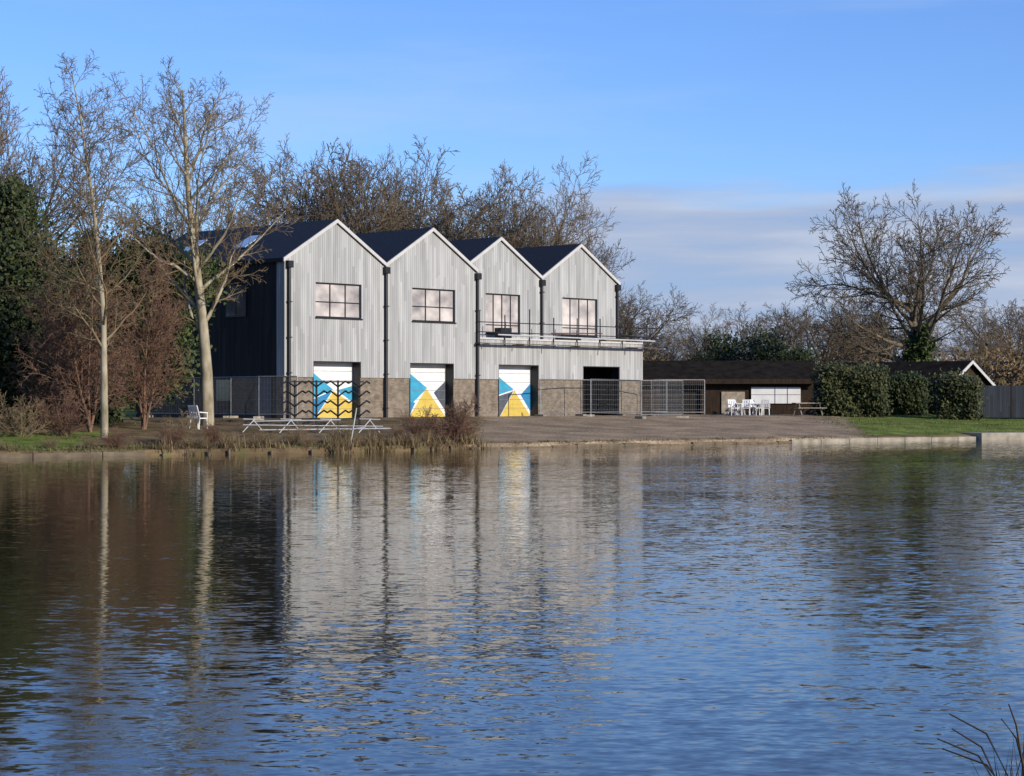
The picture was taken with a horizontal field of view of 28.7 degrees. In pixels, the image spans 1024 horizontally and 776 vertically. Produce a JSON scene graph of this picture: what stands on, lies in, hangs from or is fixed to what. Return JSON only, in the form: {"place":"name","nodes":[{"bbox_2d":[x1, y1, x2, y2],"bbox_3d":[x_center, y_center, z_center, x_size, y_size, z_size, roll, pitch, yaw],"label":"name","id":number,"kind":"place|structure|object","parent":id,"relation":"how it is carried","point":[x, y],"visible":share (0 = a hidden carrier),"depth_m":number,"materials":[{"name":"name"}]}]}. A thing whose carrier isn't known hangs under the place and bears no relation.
{"place":"outdoors","nodes":[
{"label":"outdoors","id":0,"kind":"place"},
{"bbox_2d":[0,439,1023,775],"bbox_3d":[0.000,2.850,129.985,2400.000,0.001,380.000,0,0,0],"label":"water","id":1,"kind":"structure","parent":0,"point":[808,609],"depth_m":19.57,"materials":[{"name":"blue liquid"}]},
{"bbox_2d":[162,446,452,454],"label":"timber piles","id":2,"kind":"object","parent":1,"relation":"in","point":[271,452],"visible":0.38,"depth_m":77.85,"materials":[{"name":"brown wood"}]},
{"bbox_2d":[350,408,365,444],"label":"mooring pole","id":3,"kind":"object","parent":1,"relation":"in","point":[353,425],"visible":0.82,"depth_m":79.16,"materials":[{"name":"metal"}]},
{"bbox_2d":[937,704,1023,775],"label":"reeds","id":4,"kind":"object","parent":1,"relation":"in","point":[986,766],"visible":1,"depth_m":8.09,"materials":[{"name":"plant"}]},
{"bbox_2d":[962,432,1023,439],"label":"landing stage","id":5,"kind":"object","parent":1,"relation":"in","point":[997,435],"visible":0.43,"depth_m":104.55,"materials":[{"name":"concrete"}]},
{"bbox_2d":[0,408,1023,455],"bbox_3d":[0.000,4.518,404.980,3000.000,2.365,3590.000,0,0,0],"label":"ground","id":6,"kind":"structure","parent":0,"point":[501,431],"depth_m":96.58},
{"bbox_2d":[0,440,13,448],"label":"bankside shrub","id":7,"kind":"object","parent":6,"relation":"on","point":[1,444],"visible":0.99,"depth_m":72.16,"materials":[{"name":"brown plant"}]},
{"bbox_2d":[0,391,56,436],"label":"bankside shrub","id":8,"kind":"object","parent":6,"relation":"on","point":[19,425],"visible":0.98,"depth_m":78.90,"materials":[{"name":"brown plant"}]},
{"bbox_2d":[0,133,92,257],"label":"oak tree","id":9,"kind":"object","parent":6,"relation":"on","point":[58,212],"visible":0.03,"depth_m":106.53,"materials":[{"name":"brown plant"}]},
{"bbox_2d":[1,289,100,428],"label":"hawthorn shrub","id":10,"kind":"object","parent":6,"relation":"on","point":[47,392],"visible":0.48,"depth_m":84.49,"materials":[{"name":"brown plant"}]},
{"bbox_2d":[37,433,64,448],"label":"bankside shrub","id":11,"kind":"object","parent":6,"relation":"on","point":[50,443],"visible":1,"depth_m":73.33,"materials":[{"name":"brown plant"}]},
{"bbox_2d":[29,388,94,436],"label":"bankside shrub","id":12,"kind":"object","parent":6,"relation":"on","point":[70,419],"visible":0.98,"depth_m":79.90,"materials":[{"name":"brown plant"}]},
{"bbox_2d":[0,168,143,425],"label":"evergreen tree","id":13,"kind":"object","parent":6,"relation":"on","point":[14,270],"visible":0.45,"depth_m":88.05,"materials":[{"name":"green plant"}]},
{"bbox_2d":[0,451,144,457],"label":"timber bank edging","id":14,"kind":"object","parent":6,"relation":"on","point":[92,454],"visible":0.36,"depth_m":72.83,"materials":[{"name":"brown wood"}]},
{"bbox_2d":[0,65,152,415],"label":"oak tree","id":15,"kind":"object","parent":6,"relation":"on","point":[7,166],"visible":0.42,"depth_m":95.52,"materials":[{"name":"brown plant"}]},
{"bbox_2d":[1,236,158,431],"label":"hawthorn shrub","id":16,"kind":"object","parent":6,"relation":"on","point":[89,356],"visible":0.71,"depth_m":82.36,"materials":[{"name":"brown plant"}]},
{"bbox_2d":[75,432,103,448],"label":"bankside shrub","id":17,"kind":"object","parent":6,"relation":"on","point":[91,442],"visible":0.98,"depth_m":74.12,"materials":[{"name":"brown plant"}]},
{"bbox_2d":[14,49,165,436],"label":"alder tree","id":18,"kind":"object","parent":6,"relation":"on","point":[99,273],"visible":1,"depth_m":79.82,"materials":[{"name":"brown plant"}]},
{"bbox_2d":[99,426,133,447],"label":"bankside shrub","id":19,"kind":"object","parent":6,"relation":"on","point":[115,441],"visible":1,"depth_m":74.69,"materials":[{"name":"brown plant"}]},
{"bbox_2d":[87,248,194,428],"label":"hawthorn shrub","id":20,"kind":"object","parent":6,"relation":"on","point":[149,369],"visible":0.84,"depth_m":85.67,"materials":[{"name":"brown plant"}]},
{"bbox_2d":[77,210,233,420],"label":"ivy clad tree","id":21,"kind":"object","parent":6,"relation":"on","point":[210,268],"visible":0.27,"depth_m":91.84,"materials":[{"name":"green plant"}]},
{"bbox_2d":[56,148,282,253],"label":"oak tree","id":22,"kind":"object","parent":6,"relation":"on","point":[180,229],"visible":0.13,"depth_m":127.21,"materials":[{"name":"brown plant"}]},
{"bbox_2d":[154,423,187,444],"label":"bankside shrub","id":23,"kind":"object","parent":6,"relation":"on","point":[176,437],"visible":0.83,"depth_m":76.65,"materials":[{"name":"brown plant"}]},
{"bbox_2d":[160,408,200,442],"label":"bankside shrub","id":24,"kind":"object","parent":6,"relation":"on","point":[184,424],"visible":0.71,"depth_m":77.67,"materials":[{"name":"brown plant"}]},
{"bbox_2d":[177,434,216,447],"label":"bankside shrub","id":25,"kind":"object","parent":6,"relation":"on","point":[203,443],"visible":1,"depth_m":76.11,"materials":[{"name":"brown plant"}]},
{"bbox_2d":[188,405,207,429],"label":"garden chair","id":26,"kind":"object","parent":6,"relation":"on","point":[193,407],"visible":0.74,"depth_m":86.52,"materials":[{"name":"white paint"}]},
{"bbox_2d":[94,55,303,425],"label":"birch tree","id":27,"kind":"object","parent":6,"relation":"on","point":[201,326],"visible":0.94,"depth_m":89.78,"materials":[{"name":"brown plant"}]},
{"bbox_2d":[199,421,227,443],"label":"bankside shrub","id":28,"kind":"object","parent":6,"relation":"on","point":[209,433],"visible":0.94,"depth_m":78.01,"materials":[{"name":"brown plant"}]},
{"bbox_2d":[146,376,297,418],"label":"construction fence","id":29,"kind":"object","parent":6,"relation":"on","point":[256,399],"visible":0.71,"depth_m":101.06,"materials":[{"name":"metal"}]},
{"bbox_2d":[218,431,252,445],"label":"bankside shrub","id":30,"kind":"object","parent":6,"relation":"on","point":[232,437],"visible":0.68,"depth_m":77.53,"materials":[{"name":"brown plant"}]},
{"bbox_2d":[0,428,493,454],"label":"dead sedge","id":31,"kind":"object","parent":6,"relation":"on","point":[334,442],"visible":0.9,"depth_m":79.55,"materials":[{"name":"brown plant"}]},
{"bbox_2d":[172,163,344,234],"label":"oak tree","id":32,"kind":"object","parent":6,"relation":"on","point":[292,216],"visible":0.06,"depth_m":135.35,"materials":[{"name":"brown plant"}]},
{"bbox_2d":[244,429,277,444],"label":"bankside shrub","id":33,"kind":"object","parent":6,"relation":"on","point":[264,437],"visible":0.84,"depth_m":78.31,"materials":[{"name":"brown plant"}]},
{"bbox_2d":[282,422,310,444],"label":"bankside shrub","id":34,"kind":"object","parent":6,"relation":"on","point":[294,436],"visible":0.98,"depth_m":79.23,"materials":[{"name":"brown plant"}]},
{"bbox_2d":[201,151,406,233],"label":"oak tree","id":35,"kind":"object","parent":6,"relation":"on","point":[262,188],"visible":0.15,"depth_m":135.66,"materials":[{"name":"brown plant"}]},
{"bbox_2d":[298,435,317,445],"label":"bankside shrub","id":36,"kind":"object","parent":6,"relation":"on","point":[309,442],"visible":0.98,"depth_m":78.82,"materials":[{"name":"brown plant"}]},
{"bbox_2d":[243,418,389,432],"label":"boat trestle","id":37,"kind":"object","parent":6,"relation":"on","point":[292,420],"visible":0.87,"depth_m":86.52,"materials":[{"name":"metal"}]},
{"bbox_2d":[283,380,369,425],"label":"boat rack","id":38,"kind":"object","parent":6,"relation":"on","point":[316,405],"visible":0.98,"depth_m":91.88,"materials":[{"name":"black metal"}]},
{"bbox_2d":[326,420,359,444],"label":"bankside shrub","id":39,"kind":"object","parent":6,"relation":"on","point":[341,432],"visible":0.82,"depth_m":79.91,"materials":[{"name":"brown plant"}]},
{"bbox_2d":[344,434,378,446],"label":"bankside shrub","id":40,"kind":"object","parent":6,"relation":"on","point":[360,442],"visible":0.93,"depth_m":79.76,"materials":[{"name":"brown plant"}]},
{"bbox_2d":[272,141,456,233],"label":"oak tree","id":41,"kind":"object","parent":6,"relation":"on","point":[396,225],"visible":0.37,"depth_m":139.79,"materials":[{"name":"brown plant"}]},
{"bbox_2d":[226,133,517,240],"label":"oak tree","id":42,"kind":"object","parent":6,"relation":"on","point":[358,179],"visible":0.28,"depth_m":135.88,"materials":[{"name":"brown plant"}]},
{"bbox_2d":[387,426,405,440],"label":"bankside shrub","id":43,"kind":"object","parent":6,"relation":"on","point":[399,432],"visible":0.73,"depth_m":82.82,"materials":[{"name":"brown plant"}]},
{"bbox_2d":[136,219,664,418],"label":"boathouse","id":44,"kind":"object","parent":6,"relation":"on","point":[413,321],"visible":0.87,"depth_m":108.27,"materials":[{"name":"wood"}]},
{"bbox_2d":[185,285,270,417],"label":"side door and windows","id":45,"kind":"structure","parent":44,"relation":"in","point":[232,309],"depth_m":103.38,"materials":[{"name":"black glass"}]},
{"bbox_2d":[314,362,530,417],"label":"mural doors","id":46,"kind":"structure","parent":44,"relation":"in","point":[427,381],"depth_m":109.24,"materials":[{"name":"multicoloured paint"}]},
{"bbox_2d":[316,284,594,334],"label":"window glass","id":47,"kind":"structure","parent":44,"relation":"in","point":[322,290],"depth_m":109.59,"materials":[{"name":"glass"}]},
{"bbox_2d":[315,282,598,337],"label":"window frames","id":48,"kind":"structure","parent":44,"relation":"in","point":[322,317],"depth_m":109.36,"materials":[{"name":"black metal"}]},
{"bbox_2d":[398,405,448,439],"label":"bankside shrub","id":49,"kind":"object","parent":6,"relation":"on","point":[415,425],"visible":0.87,"depth_m":84.08,"materials":[{"name":"brown plant"}]},
{"bbox_2d":[374,166,519,239],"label":"oak tree","id":50,"kind":"object","parent":6,"relation":"on","point":[452,205],"visible":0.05,"depth_m":142.69,"materials":[{"name":"brown plant"}]},
{"bbox_2d":[424,393,480,441],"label":"bankside shrub","id":51,"kind":"object","parent":6,"relation":"on","point":[454,426],"visible":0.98,"depth_m":84.40,"materials":[{"name":"brown plant"}]},
{"bbox_2d":[359,159,546,247],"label":"oak tree","id":52,"kind":"object","parent":6,"relation":"on","point":[477,205],"visible":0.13,"depth_m":139.94,"materials":[{"name":"brown plant"}]},
{"bbox_2d":[442,410,486,439],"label":"bankside shrub","id":53,"kind":"object","parent":6,"relation":"on","point":[477,429],"visible":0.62,"depth_m":85.51,"materials":[{"name":"brown plant"}]},
{"bbox_2d":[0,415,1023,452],"bbox_3d":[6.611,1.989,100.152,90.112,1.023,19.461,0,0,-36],"label":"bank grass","id":54,"kind":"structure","parent":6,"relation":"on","point":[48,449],"depth_m":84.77,"materials":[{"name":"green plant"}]},
{"bbox_2d":[15,333,1022,408],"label":"distant woodland","id":55,"kind":"object","parent":6,"relation":"on","point":[134,406],"depth_m":199.72,"materials":[{"name":"brown plant"}]},
{"bbox_2d":[27,281,1023,395],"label":"tree line","id":56,"kind":"object","parent":6,"relation":"on","point":[661,339],"visible":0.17,"depth_m":174.16,"materials":[{"name":"brown plant"}]},
{"bbox_2d":[447,150,619,260],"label":"oak tree","id":57,"kind":"object","parent":6,"relation":"on","point":[561,225],"visible":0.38,"depth_m":143.19,"materials":[{"name":"brown plant"}]},
{"bbox_2d":[489,189,596,254],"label":"oak tree","id":58,"kind":"object","parent":6,"relation":"on","point":[541,222],"visible":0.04,"depth_m":144.21,"materials":[{"name":"brown plant"}]},
{"bbox_2d":[507,216,634,311],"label":"oak tree","id":59,"kind":"object","parent":6,"relation":"on","point":[605,259],"visible":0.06,"depth_m":144.04,"materials":[{"name":"brown plant"}]},
{"bbox_2d":[534,379,666,415],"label":"construction fence","id":60,"kind":"object","parent":6,"relation":"on","point":[580,404],"visible":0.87,"depth_m":115.98,"materials":[{"name":"metal"}]},
{"bbox_2d":[475,441,790,448],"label":"timber bank edging","id":61,"kind":"object","parent":6,"relation":"on","point":[646,444],"visible":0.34,"depth_m":90.36,"materials":[{"name":"brown wood"}]},
{"bbox_2d":[587,379,704,418],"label":"construction fence","id":62,"kind":"object","parent":6,"relation":"on","point":[658,404],"visible":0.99,"depth_m":112.43,"materials":[{"name":"metal"}]},
{"bbox_2d":[642,361,817,414],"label":"clubhouse","id":63,"kind":"structure","parent":6,"relation":"on","point":[781,387],"depth_m":128.00,"materials":[{"name":"brown wood"}]},
{"bbox_2d":[727,400,738,414],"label":"garden chair","id":64,"kind":"object","parent":6,"relation":"on","point":[732,401],"visible":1,"depth_m":121.23,"materials":[{"name":"white paint"}]},
{"bbox_2d":[741,400,750,414],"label":"garden chair","id":65,"kind":"object","parent":6,"relation":"on","point":[748,404],"visible":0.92,"depth_m":120.85,"materials":[{"name":"white paint"}]},
{"bbox_2d":[735,403,763,414],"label":"garden table","id":66,"kind":"object","parent":6,"relation":"on","point":[750,403],"visible":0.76,"depth_m":121.54,"materials":[{"name":"white paint"}]},
{"bbox_2d":[748,400,760,414],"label":"garden chair","id":67,"kind":"object","parent":6,"relation":"on","point":[751,401],"visible":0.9,"depth_m":121.51,"materials":[{"name":"white paint"}]},
{"bbox_2d":[688,320,828,365],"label":"conifer belt","id":68,"kind":"object","parent":6,"relation":"on","point":[778,353],"visible":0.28,"depth_m":165.38,"materials":[{"name":"green plant"}]},
{"bbox_2d":[761,400,769,414],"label":"garden chair","id":69,"kind":"object","parent":6,"relation":"on","point":[766,403],"visible":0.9,"depth_m":120.51,"materials":[{"name":"white paint"}]},
{"bbox_2d":[793,403,822,415],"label":"picnic table","id":70,"kind":"object","parent":6,"relation":"on","point":[795,408],"visible":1,"depth_m":120.80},
{"bbox_2d":[641,325,1023,385],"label":"beech tree","id":71,"kind":"object","parent":6,"relation":"on","point":[1010,370],"visible":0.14,"depth_m":150.93,"materials":[{"name":"brown plant"}]},
{"bbox_2d":[804,360,894,417],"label":"hedge","id":72,"kind":"object","parent":6,"relation":"on","point":[858,390],"visible":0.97,"depth_m":120.78,"materials":[{"name":"green plant"}]},
{"bbox_2d":[789,437,976,442],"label":"river wall","id":73,"kind":"structure","parent":6,"relation":"on","point":[878,439],"depth_m":100.17,"materials":[{"name":"concrete"}]},
{"bbox_2d":[786,179,1010,362],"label":"ash tree","id":74,"kind":"object","parent":6,"relation":"on","point":[915,308],"visible":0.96,"depth_m":148.61,"materials":[{"name":"brown plant"}]},
{"bbox_2d":[814,360,995,414],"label":"bungalow","id":75,"kind":"object","parent":6,"relation":"on","point":[933,367],"visible":0.28,"depth_m":128.89,"materials":[{"name":"brown wood"}]},
{"bbox_2d":[883,365,934,415],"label":"hedge","id":76,"kind":"object","parent":6,"relation":"on","point":[909,390],"visible":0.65,"depth_m":125.19,"materials":[{"name":"green plant"}]},
{"bbox_2d":[897,323,942,361],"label":"ivy","id":77,"kind":"object","parent":6,"relation":"on","point":[919,350],"visible":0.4,"depth_m":148.99,"materials":[{"name":"green plant"}]},
{"bbox_2d":[926,367,987,419],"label":"hedge","id":78,"kind":"object","parent":6,"relation":"on","point":[958,396],"visible":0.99,"depth_m":120.32,"materials":[{"name":"green plant"}]},
{"bbox_2d":[980,383,1023,418],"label":"wooden fence","id":79,"kind":"object","parent":6,"relation":"on","point":[1004,402],"visible":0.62,"depth_m":122.02,"materials":[{"name":"grey wood"}]},
{"bbox_2d":[0,0,1023,382],"label":"sky","id":80,"kind":"structure","parent":0,"point":[716,130],"materials":[{"name":"blue"}]}
]}

